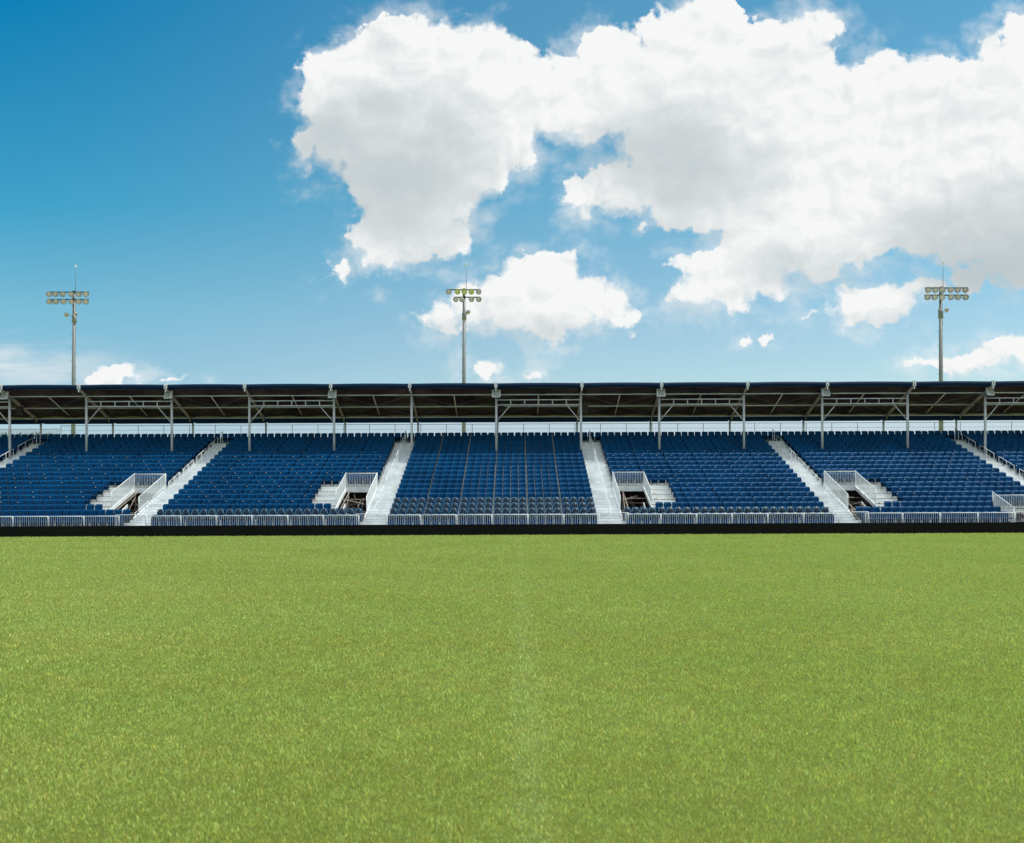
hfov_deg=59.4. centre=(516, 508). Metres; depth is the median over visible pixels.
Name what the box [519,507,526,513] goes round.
stadium seat
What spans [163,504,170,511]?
stadium seat
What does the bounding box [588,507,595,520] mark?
stadium seat
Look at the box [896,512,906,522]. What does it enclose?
stadium seat
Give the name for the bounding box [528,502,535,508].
stadium seat
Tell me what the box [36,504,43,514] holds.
stadium seat
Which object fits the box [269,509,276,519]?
stadium seat
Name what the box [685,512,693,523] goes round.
stadium seat
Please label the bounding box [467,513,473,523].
stadium seat
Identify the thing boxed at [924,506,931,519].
stadium seat
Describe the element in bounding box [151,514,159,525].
stadium seat
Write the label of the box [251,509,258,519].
stadium seat
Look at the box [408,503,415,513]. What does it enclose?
stadium seat
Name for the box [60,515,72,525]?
stadium seat
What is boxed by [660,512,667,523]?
stadium seat
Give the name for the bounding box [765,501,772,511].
stadium seat
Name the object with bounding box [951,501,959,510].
stadium seat
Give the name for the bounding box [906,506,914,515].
stadium seat
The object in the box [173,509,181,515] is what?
stadium seat
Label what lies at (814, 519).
stadium seat
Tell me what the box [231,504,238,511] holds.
stadium seat
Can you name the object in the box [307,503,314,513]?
stadium seat
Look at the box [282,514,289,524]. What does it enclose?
stadium seat
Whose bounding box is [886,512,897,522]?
stadium seat
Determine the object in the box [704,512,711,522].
stadium seat
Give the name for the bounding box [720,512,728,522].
stadium seat
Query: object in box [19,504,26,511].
stadium seat
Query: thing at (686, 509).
stadium seat
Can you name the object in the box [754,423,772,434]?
guard rail
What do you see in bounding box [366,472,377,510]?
opening railing
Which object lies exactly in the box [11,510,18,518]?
stadium seat
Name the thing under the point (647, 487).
opening railing
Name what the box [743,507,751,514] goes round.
stadium seat
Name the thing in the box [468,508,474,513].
stadium seat
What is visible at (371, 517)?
stair gate
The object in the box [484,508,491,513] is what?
stadium seat
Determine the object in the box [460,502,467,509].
stadium seat
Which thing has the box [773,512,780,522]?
stadium seat
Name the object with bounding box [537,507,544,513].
stadium seat
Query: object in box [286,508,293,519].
stadium seat
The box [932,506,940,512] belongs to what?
stadium seat
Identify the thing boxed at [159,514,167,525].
stadium seat
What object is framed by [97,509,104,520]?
stadium seat
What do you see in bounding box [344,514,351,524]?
stadium seat
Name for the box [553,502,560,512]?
stadium seat
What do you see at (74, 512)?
stadium seat
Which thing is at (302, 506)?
stadium seat
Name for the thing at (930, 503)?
stadium seat
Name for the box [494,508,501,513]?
stadium seat
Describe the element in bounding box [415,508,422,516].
stadium seat
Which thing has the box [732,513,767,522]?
railing panel
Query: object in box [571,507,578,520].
stadium seat
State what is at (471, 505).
stadium seat
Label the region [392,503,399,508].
stadium seat
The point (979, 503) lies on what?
stadium seat
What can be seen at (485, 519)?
stadium seat
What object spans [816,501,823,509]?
stadium seat
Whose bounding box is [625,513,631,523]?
stadium seat
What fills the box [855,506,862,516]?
stadium seat
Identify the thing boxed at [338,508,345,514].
stadium seat
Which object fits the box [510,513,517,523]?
stadium seat
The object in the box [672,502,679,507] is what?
stadium seat
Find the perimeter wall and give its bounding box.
[0,522,1023,536]
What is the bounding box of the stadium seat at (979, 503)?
[976,501,983,510]
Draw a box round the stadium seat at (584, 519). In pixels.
[581,513,588,523]
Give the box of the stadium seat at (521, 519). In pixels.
[519,513,526,523]
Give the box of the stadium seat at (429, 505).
[426,503,433,513]
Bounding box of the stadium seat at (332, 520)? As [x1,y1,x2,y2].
[327,514,334,524]
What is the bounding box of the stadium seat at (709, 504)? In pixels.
[706,502,713,510]
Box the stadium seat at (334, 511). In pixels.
[330,508,337,514]
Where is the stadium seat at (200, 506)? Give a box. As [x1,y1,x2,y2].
[197,504,204,509]
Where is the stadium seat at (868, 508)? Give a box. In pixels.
[864,506,871,516]
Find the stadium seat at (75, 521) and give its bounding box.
[69,515,80,525]
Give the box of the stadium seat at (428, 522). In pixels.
[423,513,430,524]
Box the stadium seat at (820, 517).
[817,512,825,522]
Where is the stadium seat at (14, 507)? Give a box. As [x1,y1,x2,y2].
[10,504,18,510]
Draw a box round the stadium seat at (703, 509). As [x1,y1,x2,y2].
[700,507,708,512]
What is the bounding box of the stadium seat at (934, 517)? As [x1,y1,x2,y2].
[930,512,941,522]
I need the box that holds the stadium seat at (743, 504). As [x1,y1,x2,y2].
[740,502,747,507]
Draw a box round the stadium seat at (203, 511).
[200,509,207,517]
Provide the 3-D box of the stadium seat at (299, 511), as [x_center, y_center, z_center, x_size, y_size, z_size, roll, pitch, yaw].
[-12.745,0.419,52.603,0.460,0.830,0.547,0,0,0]
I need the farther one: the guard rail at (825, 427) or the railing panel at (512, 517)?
the guard rail at (825, 427)
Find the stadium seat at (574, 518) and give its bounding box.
[572,513,579,523]
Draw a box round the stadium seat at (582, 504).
[579,502,586,512]
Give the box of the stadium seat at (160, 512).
[157,509,164,515]
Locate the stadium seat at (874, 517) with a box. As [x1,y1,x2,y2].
[869,512,879,522]
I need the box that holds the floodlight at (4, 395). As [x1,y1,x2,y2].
[0,391,11,399]
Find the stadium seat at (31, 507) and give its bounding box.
[27,504,34,514]
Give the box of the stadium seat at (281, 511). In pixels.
[277,508,284,514]
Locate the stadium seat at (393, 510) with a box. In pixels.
[390,508,397,514]
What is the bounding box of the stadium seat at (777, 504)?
[774,501,781,509]
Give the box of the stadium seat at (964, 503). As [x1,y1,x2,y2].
[960,501,967,509]
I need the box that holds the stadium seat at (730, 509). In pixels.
[727,507,734,515]
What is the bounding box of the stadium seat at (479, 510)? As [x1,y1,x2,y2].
[476,508,483,515]
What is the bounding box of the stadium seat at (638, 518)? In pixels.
[633,512,640,523]
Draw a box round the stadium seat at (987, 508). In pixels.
[983,506,991,511]
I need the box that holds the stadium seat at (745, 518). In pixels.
[738,512,746,522]
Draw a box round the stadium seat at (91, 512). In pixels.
[88,509,95,520]
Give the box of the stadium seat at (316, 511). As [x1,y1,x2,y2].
[312,508,319,514]
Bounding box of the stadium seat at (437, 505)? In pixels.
[434,503,441,508]
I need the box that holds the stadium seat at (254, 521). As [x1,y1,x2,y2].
[246,514,255,524]
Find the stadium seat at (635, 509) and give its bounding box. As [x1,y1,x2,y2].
[632,507,638,513]
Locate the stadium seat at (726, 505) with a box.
[723,502,730,511]
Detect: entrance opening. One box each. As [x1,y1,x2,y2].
[105,487,165,519]
[335,487,377,520]
[612,486,651,517]
[824,485,886,517]
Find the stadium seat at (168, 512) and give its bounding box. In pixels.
[165,509,173,516]
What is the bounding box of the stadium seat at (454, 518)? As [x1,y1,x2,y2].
[450,513,456,524]
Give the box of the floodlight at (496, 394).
[492,389,500,398]
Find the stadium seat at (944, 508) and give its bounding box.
[941,506,948,511]
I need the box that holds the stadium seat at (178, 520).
[176,514,184,525]
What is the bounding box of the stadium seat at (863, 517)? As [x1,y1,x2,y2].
[862,512,871,522]
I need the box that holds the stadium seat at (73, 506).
[70,504,77,510]
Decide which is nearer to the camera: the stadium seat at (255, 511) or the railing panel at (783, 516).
the railing panel at (783, 516)
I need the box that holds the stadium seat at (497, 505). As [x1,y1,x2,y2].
[494,502,501,509]
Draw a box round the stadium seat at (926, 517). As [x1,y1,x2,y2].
[921,512,932,522]
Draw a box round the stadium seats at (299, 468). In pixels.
[0,430,1023,525]
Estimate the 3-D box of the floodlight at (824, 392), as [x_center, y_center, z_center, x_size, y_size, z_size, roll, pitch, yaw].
[21.767,-8.136,63.624,0.600,0.560,0.733,0,-12,-14]
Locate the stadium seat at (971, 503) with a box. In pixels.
[968,501,975,506]
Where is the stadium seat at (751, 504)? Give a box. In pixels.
[748,502,755,510]
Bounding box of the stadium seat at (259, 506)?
[255,503,262,513]
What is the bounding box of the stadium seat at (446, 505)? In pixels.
[442,502,449,512]
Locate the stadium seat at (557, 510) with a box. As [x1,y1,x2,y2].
[554,507,560,513]
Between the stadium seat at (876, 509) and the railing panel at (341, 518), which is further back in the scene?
the stadium seat at (876, 509)
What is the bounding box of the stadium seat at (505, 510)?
[502,508,509,513]
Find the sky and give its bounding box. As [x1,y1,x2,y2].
[0,0,1023,437]
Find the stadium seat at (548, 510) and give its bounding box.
[545,507,552,515]
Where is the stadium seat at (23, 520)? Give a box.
[17,515,28,525]
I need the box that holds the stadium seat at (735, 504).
[732,502,738,509]
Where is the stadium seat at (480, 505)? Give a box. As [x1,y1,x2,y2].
[477,502,483,508]
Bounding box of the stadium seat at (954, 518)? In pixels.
[948,511,958,522]
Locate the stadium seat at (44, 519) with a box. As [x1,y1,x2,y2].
[34,515,45,525]
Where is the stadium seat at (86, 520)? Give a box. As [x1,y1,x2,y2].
[78,515,89,525]
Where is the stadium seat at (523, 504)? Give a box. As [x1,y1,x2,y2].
[519,502,526,508]
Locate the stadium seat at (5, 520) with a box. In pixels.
[0,515,10,525]
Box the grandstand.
[0,435,1023,525]
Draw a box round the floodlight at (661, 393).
[656,389,664,397]
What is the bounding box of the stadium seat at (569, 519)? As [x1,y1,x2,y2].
[564,513,571,523]
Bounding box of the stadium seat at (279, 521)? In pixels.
[273,514,281,524]
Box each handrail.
[18,438,32,458]
[135,501,148,520]
[168,472,179,492]
[183,459,193,482]
[385,471,389,495]
[777,435,784,455]
[838,498,849,522]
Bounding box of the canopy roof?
[0,380,1023,458]
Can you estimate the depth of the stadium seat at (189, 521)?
51.71 m
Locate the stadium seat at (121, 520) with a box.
[113,515,123,525]
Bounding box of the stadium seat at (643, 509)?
[640,507,647,517]
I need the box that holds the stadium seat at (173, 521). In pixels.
[168,514,176,525]
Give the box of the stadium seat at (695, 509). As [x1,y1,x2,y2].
[692,507,699,517]
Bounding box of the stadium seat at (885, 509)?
[881,506,888,516]
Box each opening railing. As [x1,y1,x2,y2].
[111,473,134,506]
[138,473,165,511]
[336,473,346,504]
[346,473,377,486]
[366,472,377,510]
[612,471,620,509]
[612,472,643,485]
[643,471,651,504]
[824,471,847,508]
[824,471,855,483]
[855,471,875,503]
[992,492,1013,521]
[995,495,1023,507]
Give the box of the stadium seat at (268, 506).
[265,503,271,509]
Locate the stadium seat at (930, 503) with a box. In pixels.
[926,501,933,511]
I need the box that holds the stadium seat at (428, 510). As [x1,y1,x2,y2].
[424,508,431,521]
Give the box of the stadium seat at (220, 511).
[216,509,224,519]
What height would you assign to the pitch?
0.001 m
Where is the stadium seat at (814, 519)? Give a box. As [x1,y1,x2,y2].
[808,512,817,522]
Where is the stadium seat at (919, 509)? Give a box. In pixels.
[915,506,922,519]
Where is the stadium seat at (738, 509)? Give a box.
[735,507,742,517]
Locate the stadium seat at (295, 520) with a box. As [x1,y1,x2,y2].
[291,514,299,524]
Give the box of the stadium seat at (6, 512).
[3,510,10,515]
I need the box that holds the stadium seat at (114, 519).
[104,515,115,525]
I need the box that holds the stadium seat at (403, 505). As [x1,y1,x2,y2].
[400,503,407,513]
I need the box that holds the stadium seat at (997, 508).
[992,506,1000,519]
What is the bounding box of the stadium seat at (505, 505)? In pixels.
[502,502,509,507]
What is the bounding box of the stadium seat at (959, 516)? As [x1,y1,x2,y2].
[956,511,967,522]
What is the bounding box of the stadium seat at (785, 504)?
[782,501,789,507]
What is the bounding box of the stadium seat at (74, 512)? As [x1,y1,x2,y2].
[71,510,79,519]
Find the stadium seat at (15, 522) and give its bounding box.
[7,515,19,525]
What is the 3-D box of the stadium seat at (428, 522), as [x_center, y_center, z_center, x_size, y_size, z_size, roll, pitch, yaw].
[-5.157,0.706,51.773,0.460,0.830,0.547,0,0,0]
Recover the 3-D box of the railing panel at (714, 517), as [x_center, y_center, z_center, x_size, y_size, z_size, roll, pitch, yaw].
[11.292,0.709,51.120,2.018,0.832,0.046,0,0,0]
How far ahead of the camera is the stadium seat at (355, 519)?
51.72 m
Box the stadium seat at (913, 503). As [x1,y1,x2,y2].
[909,501,916,508]
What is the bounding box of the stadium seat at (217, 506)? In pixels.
[213,504,220,512]
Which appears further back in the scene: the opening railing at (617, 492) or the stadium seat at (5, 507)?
the opening railing at (617, 492)
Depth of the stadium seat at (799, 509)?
52.56 m
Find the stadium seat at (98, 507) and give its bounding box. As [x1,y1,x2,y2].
[95,504,102,514]
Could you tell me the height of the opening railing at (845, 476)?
0.882 m
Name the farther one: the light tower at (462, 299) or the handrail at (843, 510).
the light tower at (462, 299)
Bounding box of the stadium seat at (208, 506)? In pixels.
[205,504,212,511]
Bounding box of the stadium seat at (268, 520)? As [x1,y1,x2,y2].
[264,514,272,524]
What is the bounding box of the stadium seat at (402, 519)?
[396,513,403,524]
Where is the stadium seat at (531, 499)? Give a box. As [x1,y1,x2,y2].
[528,497,535,502]
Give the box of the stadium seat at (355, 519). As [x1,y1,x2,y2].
[352,514,359,524]
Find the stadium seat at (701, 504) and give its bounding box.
[698,502,704,511]
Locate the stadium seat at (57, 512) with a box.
[54,510,61,520]
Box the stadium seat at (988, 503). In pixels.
[985,501,992,510]
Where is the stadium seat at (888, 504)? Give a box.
[884,501,891,511]
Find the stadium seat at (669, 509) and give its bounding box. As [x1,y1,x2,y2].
[666,507,673,513]
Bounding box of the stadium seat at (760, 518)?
[756,512,763,522]
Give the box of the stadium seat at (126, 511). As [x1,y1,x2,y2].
[122,509,130,519]
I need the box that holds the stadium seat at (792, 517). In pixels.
[791,512,799,522]
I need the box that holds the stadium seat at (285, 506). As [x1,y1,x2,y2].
[281,503,288,513]
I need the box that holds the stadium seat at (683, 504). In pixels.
[680,502,687,512]
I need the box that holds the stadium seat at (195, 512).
[191,509,199,514]
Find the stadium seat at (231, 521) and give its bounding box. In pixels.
[229,514,237,524]
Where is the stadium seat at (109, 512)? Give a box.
[106,509,113,520]
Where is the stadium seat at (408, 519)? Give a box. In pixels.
[405,513,412,524]
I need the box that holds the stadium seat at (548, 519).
[546,513,553,523]
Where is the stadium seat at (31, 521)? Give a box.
[25,515,37,525]
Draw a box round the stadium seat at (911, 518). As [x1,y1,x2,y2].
[904,512,915,522]
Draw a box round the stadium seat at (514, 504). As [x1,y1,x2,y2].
[511,502,517,507]
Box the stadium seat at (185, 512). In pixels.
[182,509,190,519]
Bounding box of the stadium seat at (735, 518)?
[730,512,738,522]
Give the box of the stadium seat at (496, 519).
[493,513,500,523]
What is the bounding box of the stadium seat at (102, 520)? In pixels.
[96,515,106,525]
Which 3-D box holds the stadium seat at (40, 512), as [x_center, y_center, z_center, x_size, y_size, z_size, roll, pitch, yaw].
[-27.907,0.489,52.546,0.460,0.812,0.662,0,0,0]
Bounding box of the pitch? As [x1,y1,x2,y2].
[0,533,1023,842]
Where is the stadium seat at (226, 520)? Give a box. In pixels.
[222,514,229,524]
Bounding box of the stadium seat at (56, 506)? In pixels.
[53,504,60,514]
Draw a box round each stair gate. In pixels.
[116,514,146,525]
[356,513,386,524]
[597,512,627,523]
[837,511,868,522]
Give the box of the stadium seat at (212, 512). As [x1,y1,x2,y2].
[208,509,216,514]
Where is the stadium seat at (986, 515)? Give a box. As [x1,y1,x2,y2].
[982,511,994,521]
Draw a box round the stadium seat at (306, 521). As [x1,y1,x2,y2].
[300,514,307,524]
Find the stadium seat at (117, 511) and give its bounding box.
[114,509,121,515]
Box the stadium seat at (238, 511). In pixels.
[234,509,242,514]
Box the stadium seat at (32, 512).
[28,510,36,515]
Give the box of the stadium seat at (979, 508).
[975,506,982,516]
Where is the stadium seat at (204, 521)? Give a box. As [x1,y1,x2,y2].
[202,514,210,525]
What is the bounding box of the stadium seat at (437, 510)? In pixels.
[433,508,440,521]
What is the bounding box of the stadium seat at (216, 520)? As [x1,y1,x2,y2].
[212,514,219,524]
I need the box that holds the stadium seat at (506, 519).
[502,513,509,523]
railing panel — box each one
[13,516,47,525]
[49,516,83,525]
[84,516,118,525]
[145,516,180,525]
[181,515,215,525]
[217,515,251,524]
[252,515,287,524]
[288,515,322,524]
[324,515,358,524]
[385,515,420,524]
[421,514,455,524]
[457,514,491,523]
[492,514,527,523]
[528,514,563,523]
[564,514,599,523]
[625,514,660,523]
[661,513,696,523]
[697,513,731,522]
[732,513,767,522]
[768,513,803,522]
[804,513,838,522]
[865,513,902,522]
[903,512,939,522]
[940,512,977,522]
[978,512,1015,521]
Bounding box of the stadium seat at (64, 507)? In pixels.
[61,504,68,514]
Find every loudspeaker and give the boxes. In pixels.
[15,404,23,414]
[499,406,504,412]
[582,401,587,412]
[975,401,982,410]
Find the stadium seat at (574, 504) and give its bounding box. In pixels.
[571,502,577,513]
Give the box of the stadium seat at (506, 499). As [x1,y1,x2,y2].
[503,497,509,502]
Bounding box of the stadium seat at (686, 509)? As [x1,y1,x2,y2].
[683,507,690,517]
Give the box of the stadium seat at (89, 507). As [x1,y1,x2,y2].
[86,504,94,510]
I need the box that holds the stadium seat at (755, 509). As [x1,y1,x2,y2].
[752,507,759,517]
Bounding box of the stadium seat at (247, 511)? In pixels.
[243,509,250,514]
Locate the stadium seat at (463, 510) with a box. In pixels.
[459,508,466,517]
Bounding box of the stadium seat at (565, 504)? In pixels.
[562,502,569,509]
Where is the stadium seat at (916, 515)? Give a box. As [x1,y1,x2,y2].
[913,512,923,522]
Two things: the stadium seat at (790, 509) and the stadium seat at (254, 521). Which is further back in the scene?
the stadium seat at (790, 509)
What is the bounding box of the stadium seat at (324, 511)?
[320,508,327,518]
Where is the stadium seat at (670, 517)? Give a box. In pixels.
[668,512,675,523]
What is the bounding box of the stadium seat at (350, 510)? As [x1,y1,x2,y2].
[346,508,353,514]
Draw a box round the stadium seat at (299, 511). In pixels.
[295,508,302,514]
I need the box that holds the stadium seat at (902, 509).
[898,506,905,519]
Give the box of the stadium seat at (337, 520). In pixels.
[335,514,342,524]
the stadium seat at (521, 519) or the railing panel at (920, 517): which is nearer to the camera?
the railing panel at (920, 517)
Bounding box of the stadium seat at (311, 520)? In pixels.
[308,514,316,524]
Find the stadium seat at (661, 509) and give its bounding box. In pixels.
[658,507,665,520]
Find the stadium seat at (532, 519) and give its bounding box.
[529,513,536,523]
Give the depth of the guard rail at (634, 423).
68.38 m
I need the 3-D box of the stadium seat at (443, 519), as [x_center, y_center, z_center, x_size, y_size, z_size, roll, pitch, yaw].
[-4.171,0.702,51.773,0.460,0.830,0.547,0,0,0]
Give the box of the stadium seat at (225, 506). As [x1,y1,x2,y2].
[222,504,228,513]
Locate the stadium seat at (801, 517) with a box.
[800,512,807,522]
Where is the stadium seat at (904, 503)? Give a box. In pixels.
[900,501,907,511]
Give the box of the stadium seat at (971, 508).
[966,506,974,511]
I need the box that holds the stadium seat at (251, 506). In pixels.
[247,504,254,510]
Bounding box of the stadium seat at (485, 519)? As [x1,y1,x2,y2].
[484,513,490,523]
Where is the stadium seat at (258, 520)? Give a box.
[256,514,264,524]
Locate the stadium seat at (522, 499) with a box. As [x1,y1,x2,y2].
[519,497,525,502]
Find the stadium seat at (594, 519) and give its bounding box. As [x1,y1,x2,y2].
[589,513,596,523]
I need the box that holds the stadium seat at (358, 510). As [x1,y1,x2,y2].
[355,508,362,518]
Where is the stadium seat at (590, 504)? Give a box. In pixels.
[587,502,594,508]
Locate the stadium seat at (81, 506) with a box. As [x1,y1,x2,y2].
[78,504,85,514]
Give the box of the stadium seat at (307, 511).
[303,508,311,519]
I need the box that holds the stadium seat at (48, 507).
[44,504,51,511]
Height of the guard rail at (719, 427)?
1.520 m
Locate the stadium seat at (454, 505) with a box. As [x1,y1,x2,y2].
[451,502,457,515]
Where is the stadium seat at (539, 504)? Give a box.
[536,502,543,509]
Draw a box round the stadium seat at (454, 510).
[450,508,457,521]
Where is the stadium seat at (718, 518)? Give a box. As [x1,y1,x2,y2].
[712,512,719,522]
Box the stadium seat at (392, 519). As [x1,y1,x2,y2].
[388,513,395,524]
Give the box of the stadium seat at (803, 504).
[799,501,806,509]
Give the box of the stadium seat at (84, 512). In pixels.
[80,509,87,515]
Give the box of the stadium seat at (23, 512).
[19,510,27,520]
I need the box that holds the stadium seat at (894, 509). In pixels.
[890,506,897,513]
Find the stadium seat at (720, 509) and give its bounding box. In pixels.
[717,507,724,517]
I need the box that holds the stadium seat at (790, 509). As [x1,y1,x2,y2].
[786,506,794,517]
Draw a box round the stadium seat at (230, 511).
[226,509,233,514]
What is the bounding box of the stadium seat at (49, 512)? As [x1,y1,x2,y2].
[45,510,53,515]
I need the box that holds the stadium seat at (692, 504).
[689,502,696,512]
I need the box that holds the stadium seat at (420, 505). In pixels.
[417,503,423,513]
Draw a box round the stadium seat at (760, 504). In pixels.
[757,501,764,511]
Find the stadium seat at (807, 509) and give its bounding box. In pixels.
[804,506,811,512]
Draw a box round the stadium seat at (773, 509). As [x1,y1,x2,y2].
[769,506,777,517]
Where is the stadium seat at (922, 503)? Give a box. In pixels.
[918,501,925,511]
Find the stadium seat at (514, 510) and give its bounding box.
[511,507,517,512]
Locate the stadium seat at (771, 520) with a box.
[765,512,773,522]
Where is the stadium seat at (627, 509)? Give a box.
[623,507,630,520]
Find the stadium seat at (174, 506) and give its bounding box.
[171,504,178,514]
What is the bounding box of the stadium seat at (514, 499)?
[511,497,517,502]
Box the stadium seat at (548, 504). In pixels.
[545,502,551,507]
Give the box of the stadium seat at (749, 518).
[747,512,755,522]
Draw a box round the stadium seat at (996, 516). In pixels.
[991,511,1002,521]
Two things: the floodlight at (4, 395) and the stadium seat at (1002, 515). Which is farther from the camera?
the floodlight at (4, 395)
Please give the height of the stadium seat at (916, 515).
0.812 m
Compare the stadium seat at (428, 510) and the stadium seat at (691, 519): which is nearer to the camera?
the stadium seat at (691, 519)
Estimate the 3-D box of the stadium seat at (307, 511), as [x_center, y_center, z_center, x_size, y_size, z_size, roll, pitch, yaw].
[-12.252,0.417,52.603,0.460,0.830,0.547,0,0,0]
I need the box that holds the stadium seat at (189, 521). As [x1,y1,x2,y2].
[185,514,193,525]
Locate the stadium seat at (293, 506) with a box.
[289,503,296,513]
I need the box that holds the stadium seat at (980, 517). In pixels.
[974,511,985,521]
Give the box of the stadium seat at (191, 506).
[188,504,195,513]
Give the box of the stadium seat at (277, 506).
[273,503,280,511]
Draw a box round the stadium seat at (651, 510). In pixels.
[648,507,655,513]
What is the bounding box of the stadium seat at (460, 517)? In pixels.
[458,513,464,523]
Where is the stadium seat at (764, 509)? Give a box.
[761,507,768,517]
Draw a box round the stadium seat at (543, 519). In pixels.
[537,513,544,523]
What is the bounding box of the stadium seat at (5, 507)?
[2,505,9,514]
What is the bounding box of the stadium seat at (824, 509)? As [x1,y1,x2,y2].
[821,506,828,515]
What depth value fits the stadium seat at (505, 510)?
52.57 m
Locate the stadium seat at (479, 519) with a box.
[475,513,482,523]
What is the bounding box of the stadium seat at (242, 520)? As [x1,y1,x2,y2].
[238,514,246,524]
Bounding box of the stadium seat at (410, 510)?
[407,508,413,514]
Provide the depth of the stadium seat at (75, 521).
51.86 m
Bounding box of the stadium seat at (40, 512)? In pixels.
[37,510,44,520]
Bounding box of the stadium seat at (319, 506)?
[315,503,322,510]
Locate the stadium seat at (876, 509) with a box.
[872,506,879,514]
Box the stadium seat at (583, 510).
[580,507,587,517]
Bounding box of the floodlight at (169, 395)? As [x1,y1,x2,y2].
[164,391,173,399]
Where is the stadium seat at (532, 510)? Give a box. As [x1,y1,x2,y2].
[528,507,535,513]
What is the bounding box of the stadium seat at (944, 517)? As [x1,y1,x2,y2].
[940,512,950,522]
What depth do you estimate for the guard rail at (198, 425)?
68.40 m
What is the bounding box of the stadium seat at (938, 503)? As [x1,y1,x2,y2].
[934,501,941,508]
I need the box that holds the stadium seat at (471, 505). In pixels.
[468,502,475,512]
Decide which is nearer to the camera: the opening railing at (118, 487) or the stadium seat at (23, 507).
the stadium seat at (23, 507)
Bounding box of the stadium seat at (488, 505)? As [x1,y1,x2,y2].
[485,502,492,509]
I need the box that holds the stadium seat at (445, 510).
[441,508,448,518]
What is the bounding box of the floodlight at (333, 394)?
[328,390,336,398]
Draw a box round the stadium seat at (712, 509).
[709,507,716,515]
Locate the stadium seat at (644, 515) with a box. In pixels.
[642,512,648,523]
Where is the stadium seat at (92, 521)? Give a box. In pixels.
[87,515,98,525]
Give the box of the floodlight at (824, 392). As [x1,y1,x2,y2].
[820,388,829,396]
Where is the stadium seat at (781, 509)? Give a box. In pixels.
[778,506,785,512]
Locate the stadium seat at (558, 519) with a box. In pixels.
[555,513,561,523]
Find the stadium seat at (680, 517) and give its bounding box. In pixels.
[677,512,684,523]
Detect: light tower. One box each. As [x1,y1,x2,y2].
[46,265,88,434]
[446,263,481,432]
[924,261,968,433]
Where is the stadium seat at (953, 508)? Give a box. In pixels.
[949,506,956,511]
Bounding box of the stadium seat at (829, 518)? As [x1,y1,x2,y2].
[825,512,833,522]
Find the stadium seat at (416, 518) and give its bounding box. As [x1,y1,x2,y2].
[414,513,420,524]
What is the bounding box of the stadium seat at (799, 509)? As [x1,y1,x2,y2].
[795,506,803,517]
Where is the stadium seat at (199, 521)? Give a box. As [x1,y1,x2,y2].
[195,514,202,525]
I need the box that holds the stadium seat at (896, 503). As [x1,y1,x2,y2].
[892,501,899,506]
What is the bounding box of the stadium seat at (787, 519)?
[782,512,790,522]
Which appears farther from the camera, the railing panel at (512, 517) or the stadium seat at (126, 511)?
the stadium seat at (126, 511)
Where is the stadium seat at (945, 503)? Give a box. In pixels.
[942,501,950,506]
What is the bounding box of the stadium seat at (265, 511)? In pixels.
[260,509,268,514]
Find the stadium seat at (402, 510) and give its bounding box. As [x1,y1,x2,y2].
[398,508,405,518]
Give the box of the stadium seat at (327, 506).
[323,503,330,513]
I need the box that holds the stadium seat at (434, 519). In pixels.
[432,513,439,524]
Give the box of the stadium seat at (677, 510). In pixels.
[674,507,681,513]
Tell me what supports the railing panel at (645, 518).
attached to the grandstand
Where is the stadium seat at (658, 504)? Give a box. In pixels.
[655,502,662,512]
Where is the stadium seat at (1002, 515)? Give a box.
[1000,511,1012,521]
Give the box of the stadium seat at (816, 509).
[812,506,820,512]
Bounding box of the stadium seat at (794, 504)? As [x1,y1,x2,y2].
[791,501,798,511]
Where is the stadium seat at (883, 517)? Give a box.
[878,512,888,522]
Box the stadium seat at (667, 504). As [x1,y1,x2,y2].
[664,502,670,512]
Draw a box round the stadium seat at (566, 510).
[563,507,570,513]
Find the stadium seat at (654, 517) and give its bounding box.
[650,512,658,523]
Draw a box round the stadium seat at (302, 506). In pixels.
[299,503,305,511]
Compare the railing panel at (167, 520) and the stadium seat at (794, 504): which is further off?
the stadium seat at (794, 504)
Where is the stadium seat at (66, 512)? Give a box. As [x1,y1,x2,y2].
[63,510,70,515]
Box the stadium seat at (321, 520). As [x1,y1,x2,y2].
[317,514,324,524]
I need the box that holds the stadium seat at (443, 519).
[440,513,447,524]
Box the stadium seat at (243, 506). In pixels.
[239,504,246,513]
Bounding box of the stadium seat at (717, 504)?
[714,502,721,507]
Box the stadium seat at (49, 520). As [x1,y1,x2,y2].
[42,515,54,525]
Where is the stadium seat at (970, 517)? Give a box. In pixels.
[965,511,976,521]
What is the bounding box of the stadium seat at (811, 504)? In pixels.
[808,501,815,507]
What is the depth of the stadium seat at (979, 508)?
52.73 m
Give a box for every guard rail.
[11,429,32,437]
[35,429,59,434]
[61,425,84,434]
[88,425,111,434]
[114,425,137,433]
[138,425,163,434]
[189,425,210,436]
[292,425,316,433]
[318,424,343,429]
[343,424,368,433]
[369,424,394,432]
[420,424,445,432]
[472,424,491,432]
[523,424,544,431]
[575,423,599,431]
[600,423,625,431]
[626,423,651,434]
[652,423,676,435]
[677,423,702,431]
[703,423,727,434]
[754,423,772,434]
[809,422,831,430]
[831,422,856,432]
[857,422,881,430]
[884,422,905,432]
[934,422,952,433]
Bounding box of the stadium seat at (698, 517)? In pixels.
[695,512,702,522]
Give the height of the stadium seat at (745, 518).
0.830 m
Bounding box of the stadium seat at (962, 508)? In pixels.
[958,506,966,516]
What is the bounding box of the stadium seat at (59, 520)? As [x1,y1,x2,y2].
[52,515,63,525]
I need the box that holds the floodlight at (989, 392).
[983,387,994,395]
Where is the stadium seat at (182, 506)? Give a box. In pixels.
[179,504,186,511]

